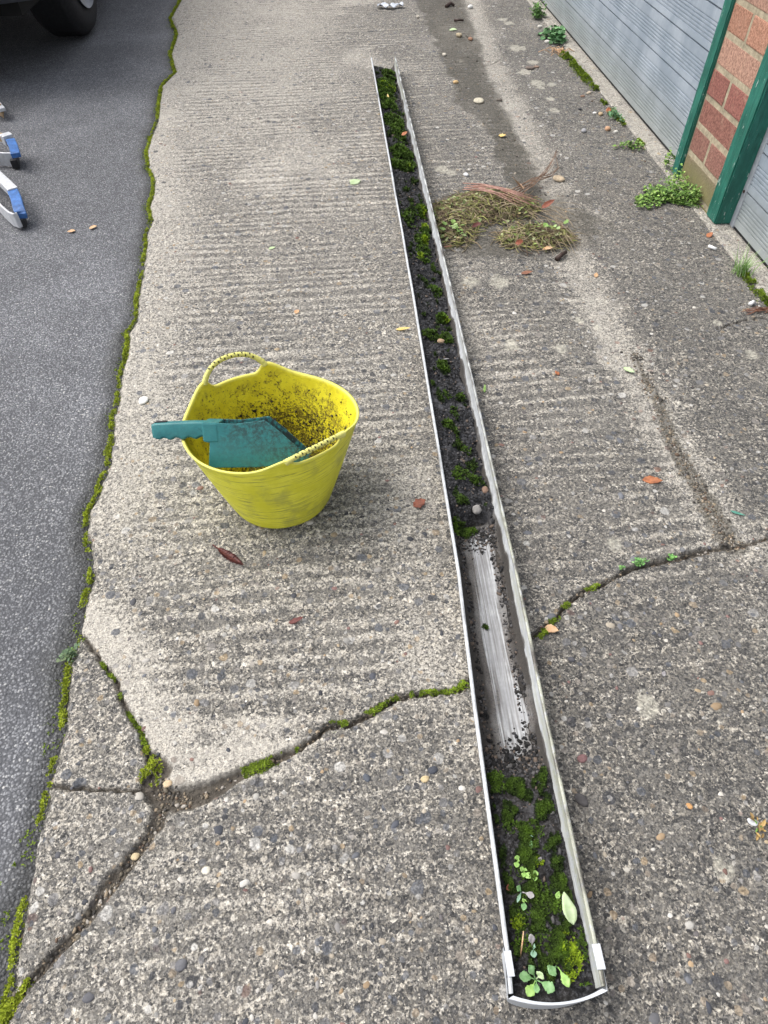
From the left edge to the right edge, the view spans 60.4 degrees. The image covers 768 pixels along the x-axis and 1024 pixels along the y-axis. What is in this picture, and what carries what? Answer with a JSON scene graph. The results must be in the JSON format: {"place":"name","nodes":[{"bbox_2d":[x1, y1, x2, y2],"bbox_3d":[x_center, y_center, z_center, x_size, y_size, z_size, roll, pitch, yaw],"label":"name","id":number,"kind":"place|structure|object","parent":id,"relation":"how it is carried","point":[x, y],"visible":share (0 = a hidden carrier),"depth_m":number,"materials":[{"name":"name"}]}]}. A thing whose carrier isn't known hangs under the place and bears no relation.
{"place":"outdoors","nodes":[
{"label":"outdoors","id":0,"kind":"place"},
{"bbox_2d":[0,0,177,1004],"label":"asphalt road","id":1,"kind":"structure","parent":0,"point":[77,120],"depth_m":1.58,"materials":[{"name":"grey asphalt"}]},
{"bbox_2d":[0,103,27,227],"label":"ladder","id":2,"kind":"object","parent":1,"relation":"on","point":[18,217],"visible":1,"depth_m":1.94,"materials":[{"name":"metal"}]},
{"bbox_2d":[0,0,96,35],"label":"parked car","id":3,"kind":"object","parent":1,"relation":"on","point":[66,17],"visible":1,"depth_m":2.94,"materials":[{"name":"paint"}]},
{"bbox_2d":[56,643,79,664],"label":"weed","id":4,"kind":"object","parent":1,"relation":"on","point":[67,654],"visible":1,"depth_m":1.00,"materials":[{"name":"green plant"}]},
{"bbox_2d":[0,0,181,1023],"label":"edge moss","id":5,"kind":"object","parent":1,"relation":"on","point":[13,940],"visible":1,"depth_m":1.21,"materials":[{"name":"green plant"}]},
{"bbox_2d":[8,0,767,1023],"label":"concrete path","id":6,"kind":"structure","parent":0,"point":[278,678],"depth_m":1.08,"materials":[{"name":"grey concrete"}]},
{"bbox_2d":[0,977,33,1023],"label":"edge moss","id":7,"kind":"object","parent":6,"relation":"on","point":[5,1016],"visible":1,"depth_m":0.73,"materials":[{"name":"green plant"}]},
{"bbox_2d":[82,638,148,747],"bbox_3d":[-0.393,0.261,0.970,0.022,0.012,0.226,-31,56,-23],"label":"crack moss","id":8,"kind":"object","parent":6,"relation":"on","point":[132,720],"visible":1,"depth_m":0.94,"materials":[{"name":"green plant"}]},
{"bbox_2d":[131,853,139,859],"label":"stone","id":9,"kind":"object","parent":6,"relation":"on","point":[135,856],"visible":1,"depth_m":0.82,"materials":[{"name":"beige stone"}]},
{"bbox_2d":[139,396,148,404],"bbox_3d":[-0.506,-0.235,1.387,0.020,0.007,0.025,-3,50,-2],"label":"stone","id":10,"kind":"object","parent":6,"relation":"on","point":[143,400],"visible":1,"depth_m":1.38,"materials":[{"name":"white stone"}]},
{"bbox_2d":[138,744,163,786],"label":"crack moss","id":11,"kind":"object","parent":6,"relation":"on","point":[151,760],"visible":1,"depth_m":0.89,"materials":[{"name":"green plant"}]},
{"bbox_2d":[163,780,171,787],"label":"stone","id":12,"kind":"object","parent":6,"relation":"on","point":[167,783],"visible":1,"depth_m":0.88,"materials":[{"name":"beige stone"}]},
{"bbox_2d":[175,958,186,971],"bbox_3d":[-0.230,0.514,0.748,0.014,0.007,0.013,-3,50,-2],"label":"stone","id":13,"kind":"object","parent":6,"relation":"on","point":[180,964],"visible":1,"depth_m":0.75,"materials":[{"name":"grey stone"}]},
{"bbox_2d":[201,866,210,874],"bbox_3d":[-0.219,0.441,0.811,0.012,0.005,0.010,-3,50,-2],"label":"stone","id":14,"kind":"object","parent":6,"relation":"on","point":[205,870],"visible":1,"depth_m":0.81,"materials":[{"name":"white stone"}]},
{"bbox_2d":[212,544,243,565],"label":"fallen leaf","id":15,"kind":"object","parent":6,"relation":"on","point":[230,556],"visible":1,"depth_m":1.11,"materials":[{"name":"brown plant"}]},
{"bbox_2d":[240,746,298,778],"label":"crack moss","id":16,"kind":"object","parent":6,"relation":"on","point":[254,766],"visible":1,"depth_m":0.89,"materials":[{"name":"green plant"}]},
{"bbox_2d":[181,352,358,528],"bbox_3d":[-0.187,-0.115,1.135,0.294,0.225,0.252,-3,50,-2],"label":"flexible tub","id":17,"kind":"object","parent":6,"relation":"on","point":[288,492],"visible":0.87,"depth_m":1.13,"materials":[{"name":"yellow plastic"}]},
{"bbox_2d":[151,416,311,467],"bbox_3d":[-0.246,-0.113,1.071,0.252,0.088,0.083,-3,50,-2],"label":"gutter scoop","id":18,"kind":"object","parent":17,"relation":"in","point":[266,441],"visible":0.88,"depth_m":1.05,"materials":[{"name":"teal plastic"}]},
{"bbox_2d":[238,382,351,457],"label":"tub soil","id":19,"kind":"structure","parent":17,"relation":"in","point":[275,419],"depth_m":1.21,"materials":[{"name":"brown soil"}]},
{"bbox_2d":[289,617,302,623],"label":"fallen leaf","id":20,"kind":"object","parent":6,"relation":"on","point":[294,620],"visible":1,"depth_m":1.03,"materials":[{"name":"plant"}]},
{"bbox_2d":[350,179,359,184],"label":"fallen leaf","id":21,"kind":"object","parent":6,"relation":"on","point":[354,181],"visible":1,"depth_m":2.06,"materials":[{"name":"plant"}]},
{"bbox_2d":[328,694,398,733],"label":"crack moss","id":22,"kind":"object","parent":6,"relation":"on","point":[383,704],"visible":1,"depth_m":0.94,"materials":[{"name":"green plant"}]},
{"bbox_2d":[363,774,370,781],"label":"stone","id":23,"kind":"object","parent":6,"relation":"on","point":[366,778],"visible":1,"depth_m":0.88,"materials":[{"name":"grey stone"}]},
{"bbox_2d":[7,0,767,1021],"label":"crack","id":24,"kind":"object","parent":6,"relation":"on","point":[167,794],"visible":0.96,"depth_m":0.96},
{"bbox_2d":[377,2,403,7],"bbox_3d":[0.033,-2.607,3.389,0.136,0.018,0.075,-3,50,-2],"label":"plastic scrap","id":25,"kind":"object","parent":6,"relation":"on","point":[385,5],"visible":1,"depth_m":3.39,"materials":[{"name":"white plastic"}]},
{"bbox_2d":[396,327,409,329],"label":"fallen leaf","id":26,"kind":"object","parent":6,"relation":"on","point":[401,328],"visible":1,"depth_m":1.55,"materials":[{"name":"yellow plant"}]},
{"bbox_2d":[413,498,425,507],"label":"fallen leaf","id":27,"kind":"object","parent":6,"relation":"on","point":[419,503],"visible":1,"depth_m":1.19,"materials":[{"name":"red plant"}]},
{"bbox_2d":[420,776,428,782],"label":"stone","id":28,"kind":"object","parent":6,"relation":"on","point":[424,779],"visible":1,"depth_m":0.88,"materials":[{"name":"beige stone"}]},
{"bbox_2d":[428,766,437,773],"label":"stone","id":29,"kind":"object","parent":6,"relation":"on","point":[432,769],"visible":1,"depth_m":0.89,"materials":[{"name":"grey stone"}]},
{"bbox_2d":[409,679,469,698],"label":"crack moss","id":30,"kind":"object","parent":6,"relation":"on","point":[459,687],"visible":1,"depth_m":0.96,"materials":[{"name":"green plant"}]},
{"bbox_2d":[445,1,454,7],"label":"twig","id":31,"kind":"object","parent":6,"relation":"on","point":[448,4],"visible":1,"depth_m":3.40,"materials":[{"name":"brown wood"}]},
{"bbox_2d":[473,98,483,103],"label":"stone","id":32,"kind":"object","parent":6,"relation":"on","point":[478,100],"visible":1,"depth_m":2.50,"materials":[{"name":"beige stone"}]},
{"bbox_2d":[371,57,607,1008],"bbox_3d":[0.090,-0.663,1.707,0.119,0.057,3.122,-3,50,-2],"label":"gutter","id":33,"kind":"object","parent":6,"relation":"on","point":[506,715],"visible":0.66,"depth_m":0.98,"materials":[{"name":"plastic"}]},
{"bbox_2d":[374,66,587,986],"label":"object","id":34,"kind":"object","parent":33,"relation":"on","point":[532,759],"visible":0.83,"depth_m":0.99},
{"bbox_2d":[373,65,596,1002],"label":"gutter soil","id":35,"kind":"structure","parent":33,"relation":"in","point":[563,993],"depth_m":1.14,"materials":[{"name":"black soil"}]},
{"bbox_2d":[376,67,416,171],"bbox_3d":[0.032,-1.428,2.347,0.098,0.044,0.982,-3,50,-2],"label":"gutter moss","id":36,"kind":"object","parent":35,"relation":"on","point":[395,122],"visible":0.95,"depth_m":2.28,"materials":[{"name":"green plant"}]},
{"bbox_2d":[383,80,450,323],"bbox_3d":[0.072,-1.057,2.033,0.069,0.043,1.622,-4,50,-2],"label":"lime moss","id":37,"kind":"object","parent":35,"relation":"on","point":[425,239],"visible":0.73,"depth_m":1.75,"materials":[{"name":"plant"}]},
{"bbox_2d":[400,203,453,371],"bbox_3d":[0.107,-0.594,1.640,0.089,0.039,0.790,-3,50,-2],"label":"gutter moss","id":38,"kind":"object","parent":35,"relation":"on","point":[442,363],"visible":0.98,"depth_m":1.60,"materials":[{"name":"green plant"}]},
{"bbox_2d":[374,66,486,504],"bbox_3d":[0.076,-0.914,1.915,0.088,0.038,2.388,-3,50,-2],"label":"thin moss","id":39,"kind":"object","parent":35,"relation":"on","point":[472,464],"visible":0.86,"depth_m":1.42,"materials":[{"name":"green plant"}]},
{"bbox_2d":[442,389,489,630],"bbox_3d":[0.143,-0.041,1.174,0.061,0.050,0.548,-1,50,0],"label":"gutter moss","id":40,"kind":"object","parent":35,"relation":"on","point":[469,531],"visible":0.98,"depth_m":1.18,"materials":[{"name":"green plant"}]},
{"bbox_2d":[472,505,481,514],"bbox_3d":[0.160,-0.004,1.135,0.016,0.010,0.020,-3,50,-2],"label":"stone","id":41,"kind":"object","parent":35,"relation":"on","point":[476,509],"visible":1,"depth_m":1.13,"materials":[{"name":"grey stone"}]},
{"bbox_2d":[482,486,487,493],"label":"stone","id":42,"kind":"object","parent":35,"relation":"on","point":[484,489],"visible":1,"depth_m":1.16,"materials":[{"name":"brown stone"}]},
{"bbox_2d":[521,898,526,910],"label":"seedling","id":43,"kind":"object","parent":35,"relation":"on","point":[523,906],"visible":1,"depth_m":0.75,"materials":[{"name":"green plant"}]},
{"bbox_2d":[520,867,530,878],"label":"seedling","id":44,"kind":"object","parent":35,"relation":"on","point":[523,874],"visible":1,"depth_m":0.77,"materials":[{"name":"green plant"}]},
{"bbox_2d":[519,965,554,996],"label":"seedling","id":45,"kind":"object","parent":35,"relation":"on","point":[533,989],"visible":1,"depth_m":0.70,"materials":[{"name":"green plant"}]},
{"bbox_2d":[486,765,591,985],"bbox_3d":[0.176,0.416,0.777,0.084,0.025,0.230,-3,50,-2],"label":"thin moss","id":46,"kind":"object","parent":35,"relation":"on","point":[543,808],"visible":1,"depth_m":0.77,"materials":[{"name":"green plant"}]},
{"bbox_2d":[514,855,519,867],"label":"seedling","id":47,"kind":"object","parent":46,"relation":"on","point":[516,864],"visible":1,"depth_m":0.78,"materials":[{"name":"green plant"}]},
{"bbox_2d":[520,931,523,955],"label":"grass stalk","id":48,"kind":"object","parent":46,"relation":"on","point":[522,943],"depth_m":0.72,"materials":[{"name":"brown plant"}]},
{"bbox_2d":[516,885,533,902],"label":"seedling","id":49,"kind":"object","parent":46,"relation":"on","point":[529,894],"visible":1,"depth_m":0.75,"materials":[{"name":"green plant"}]},
{"bbox_2d":[528,934,536,957],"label":"seedling","id":50,"kind":"object","parent":46,"relation":"on","point":[531,938],"visible":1,"depth_m":0.72,"materials":[{"name":"green plant"}]},
{"bbox_2d":[562,892,576,924],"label":"fallen leaf","id":51,"kind":"object","parent":46,"relation":"on","point":[569,909],"visible":1,"depth_m":0.74,"materials":[{"name":"green plant"}]},
{"bbox_2d":[510,855,583,983],"bbox_3d":[0.174,0.456,0.738,0.064,0.020,0.127,-13,51,-10],"label":"lime moss","id":52,"kind":"object","parent":35,"relation":"on","point":[574,953],"visible":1,"depth_m":0.71,"materials":[{"name":"green plant"}]},
{"bbox_2d":[547,965,569,986],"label":"seedling","id":53,"kind":"object","parent":35,"relation":"on","point":[565,979],"visible":1,"depth_m":0.70,"materials":[{"name":"green plant"}]},
{"bbox_2d":[432,148,586,255],"bbox_3d":[0.337,-0.939,1.955,0.519,0.062,0.672,-3,50,-2],"label":"weed heap","id":54,"kind":"object","parent":6,"relation":"on","point":[456,212],"visible":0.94,"depth_m":1.88,"materials":[{"name":"green plant"}]},
{"bbox_2d":[529,0,546,18],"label":"weed","id":55,"kind":"object","parent":6,"relation":"on","point":[537,10],"visible":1,"depth_m":3.23,"materials":[{"name":"green plant"}]},
{"bbox_2d":[538,25,567,43],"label":"weed","id":56,"kind":"object","parent":6,"relation":"on","point":[556,32],"visible":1,"depth_m":2.98,"materials":[{"name":"green plant"}]},
{"bbox_2d":[535,601,570,639],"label":"crack moss","id":57,"kind":"object","parent":6,"relation":"on","point":[543,633],"visible":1,"depth_m":1.03,"materials":[{"name":"green plant"}]},
{"bbox_2d":[545,624,558,632],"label":"fallen leaf","id":58,"kind":"object","parent":57,"relation":"on","point":[551,628],"visible":1,"depth_m":1.02,"materials":[{"name":"beige plant"}]},
{"bbox_2d":[539,46,574,54],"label":"dead stems","id":59,"kind":"object","parent":6,"relation":"on","point":[560,49],"visible":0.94,"depth_m":2.89,"materials":[{"name":"brown plant"}]},
{"bbox_2d":[553,175,564,181],"bbox_3d":[0.549,-1.048,2.072,0.037,0.013,0.039,-3,50,-2],"label":"stone","id":60,"kind":"object","parent":6,"relation":"on","point":[558,178],"visible":1,"depth_m":2.06,"materials":[{"name":"beige stone"}]},
{"bbox_2d":[555,250,566,260],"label":"twig","id":61,"kind":"object","parent":6,"relation":"on","point":[559,256],"visible":1,"depth_m":1.75,"materials":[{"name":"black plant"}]},
{"bbox_2d":[568,656,574,661],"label":"stone","id":62,"kind":"object","parent":6,"relation":"on","point":[571,659],"visible":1,"depth_m":0.99,"materials":[{"name":"grey stone"}]},
{"bbox_2d":[559,50,599,90],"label":"joint moss","id":63,"kind":"object","parent":6,"relation":"on","point":[573,63],"visible":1,"depth_m":2.71,"materials":[{"name":"green plant"}]},
{"bbox_2d":[574,793,588,806],"bbox_3d":[0.258,0.375,0.859,0.021,0.007,0.014,28,55,23],"label":"stone","id":64,"kind":"object","parent":6,"relation":"on","point":[580,799],"visible":1,"depth_m":0.86,"materials":[{"name":"grey stone"}]},
{"bbox_2d":[577,754,587,762],"bbox_3d":[0.269,0.335,0.894,0.015,0.005,0.012,-3,50,-2],"label":"stone","id":65,"kind":"object","parent":6,"relation":"on","point":[581,758],"visible":1,"depth_m":0.89,"materials":[{"name":"pink stone"}]},
{"bbox_2d":[583,583,599,591],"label":"crack moss","id":66,"kind":"object","parent":6,"relation":"on","point":[587,589],"visible":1,"depth_m":1.07,"materials":[{"name":"green plant"}]},
{"bbox_2d":[607,105,624,121],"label":"weed","id":67,"kind":"object","parent":6,"relation":"on","point":[612,113],"visible":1,"depth_m":2.38,"materials":[{"name":"green plant"}]},
{"bbox_2d":[600,98,645,144],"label":"joint moss","id":68,"kind":"object","parent":6,"relation":"on","point":[617,118],"visible":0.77,"depth_m":2.36,"materials":[{"name":"green plant"}]},
{"bbox_2d":[612,139,644,149],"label":"weed","id":69,"kind":"object","parent":6,"relation":"on","point":[629,142],"visible":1,"depth_m":2.20,"materials":[{"name":"green plant"}]},
{"bbox_2d":[624,367,634,372],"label":"fallen leaf","id":70,"kind":"object","parent":6,"relation":"on","point":[629,369],"visible":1,"depth_m":1.44,"materials":[{"name":"plant"}]},
{"bbox_2d":[631,557,648,566],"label":"weed","id":71,"kind":"object","parent":6,"relation":"on","point":[638,560],"visible":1,"depth_m":1.10,"materials":[{"name":"green plant"}]},
{"bbox_2d":[642,475,662,483],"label":"fallen leaf","id":72,"kind":"object","parent":6,"relation":"on","point":[650,479],"visible":1,"depth_m":1.23,"materials":[{"name":"orange plant"}]},
{"bbox_2d":[634,163,703,208],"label":"weed","id":73,"kind":"object","parent":6,"relation":"on","point":[671,194],"visible":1,"depth_m":1.95,"materials":[{"name":"green plant"}]},
{"bbox_2d":[667,553,676,560],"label":"weed","id":74,"kind":"object","parent":6,"relation":"on","point":[672,556],"visible":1,"depth_m":1.10,"materials":[{"name":"green plant"}]},
{"bbox_2d":[686,803,692,808],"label":"stone","id":75,"kind":"object","parent":6,"relation":"on","point":[689,805],"visible":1,"depth_m":0.85,"materials":[{"name":"orange stone"}]},
{"bbox_2d":[722,244,767,277],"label":"grass tuft","id":76,"kind":"object","parent":6,"relation":"on","point":[740,268],"visible":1,"depth_m":1.68,"materials":[{"name":"green plant"}]},
{"bbox_2d":[737,271,767,306],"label":"joint moss","id":77,"kind":"object","parent":6,"relation":"on","point":[762,292],"visible":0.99,"depth_m":1.64,"materials":[{"name":"green plant"}]},
{"bbox_2d":[747,818,757,825],"bbox_3d":[0.469,0.394,0.838,0.012,0.005,0.011,-3,50,-2],"label":"stone","id":78,"kind":"object","parent":6,"relation":"on","point":[751,822],"visible":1,"depth_m":0.84,"materials":[{"name":"white stone"}]},
{"bbox_2d":[741,307,767,314],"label":"dead stems","id":79,"kind":"object","parent":6,"relation":"on","point":[758,309],"visible":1,"depth_m":1.57,"materials":[{"name":"brown plant"}]},
{"bbox_2d":[750,812,767,840],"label":"plant scrap","id":80,"kind":"object","parent":6,"relation":"on","point":[761,825],"visible":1,"depth_m":0.83,"materials":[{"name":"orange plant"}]},
{"label":"ground","id":81,"kind":"structure","parent":0,"visible":0},
{"bbox_2d":[527,0,678,178],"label":"kerb","id":82,"kind":"structure","parent":81,"relation":"on","point":[656,149],"depth_m":2.49,"materials":[{"name":"concrete"}]},
{"bbox_2d":[662,147,675,166],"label":"weed","id":83,"kind":"object","parent":82,"relation":"on","point":[666,161],"visible":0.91,"depth_m":2.08,"materials":[{"name":"green plant"}]},
{"bbox_2d":[540,0,767,267],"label":"garage block","id":84,"kind":"structure","parent":81,"relation":"on","point":[687,80],"depth_m":1.92,"materials":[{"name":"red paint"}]},
{"bbox_2d":[540,0,724,158],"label":"garage door","id":85,"kind":"structure","parent":84,"relation":"in","point":[654,53],"depth_m":2.27,"materials":[{"name":"grey paint"}]},
{"bbox_2d":[734,141,767,267],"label":"garage door","id":86,"kind":"structure","parent":84,"relation":"in","point":[751,225],"depth_m":1.73,"materials":[{"name":"grey paint"}]},
{"bbox_2d":[671,179,729,226],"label":"kerb","id":87,"kind":"structure","parent":81,"relation":"on","point":[704,217],"depth_m":1.89,"materials":[{"name":"concrete"}]},
{"bbox_2d":[708,225,767,300],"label":"kerb","id":88,"kind":"structure","parent":81,"relation":"on","point":[728,237],"depth_m":1.76,"materials":[{"name":"concrete"}]}
]}

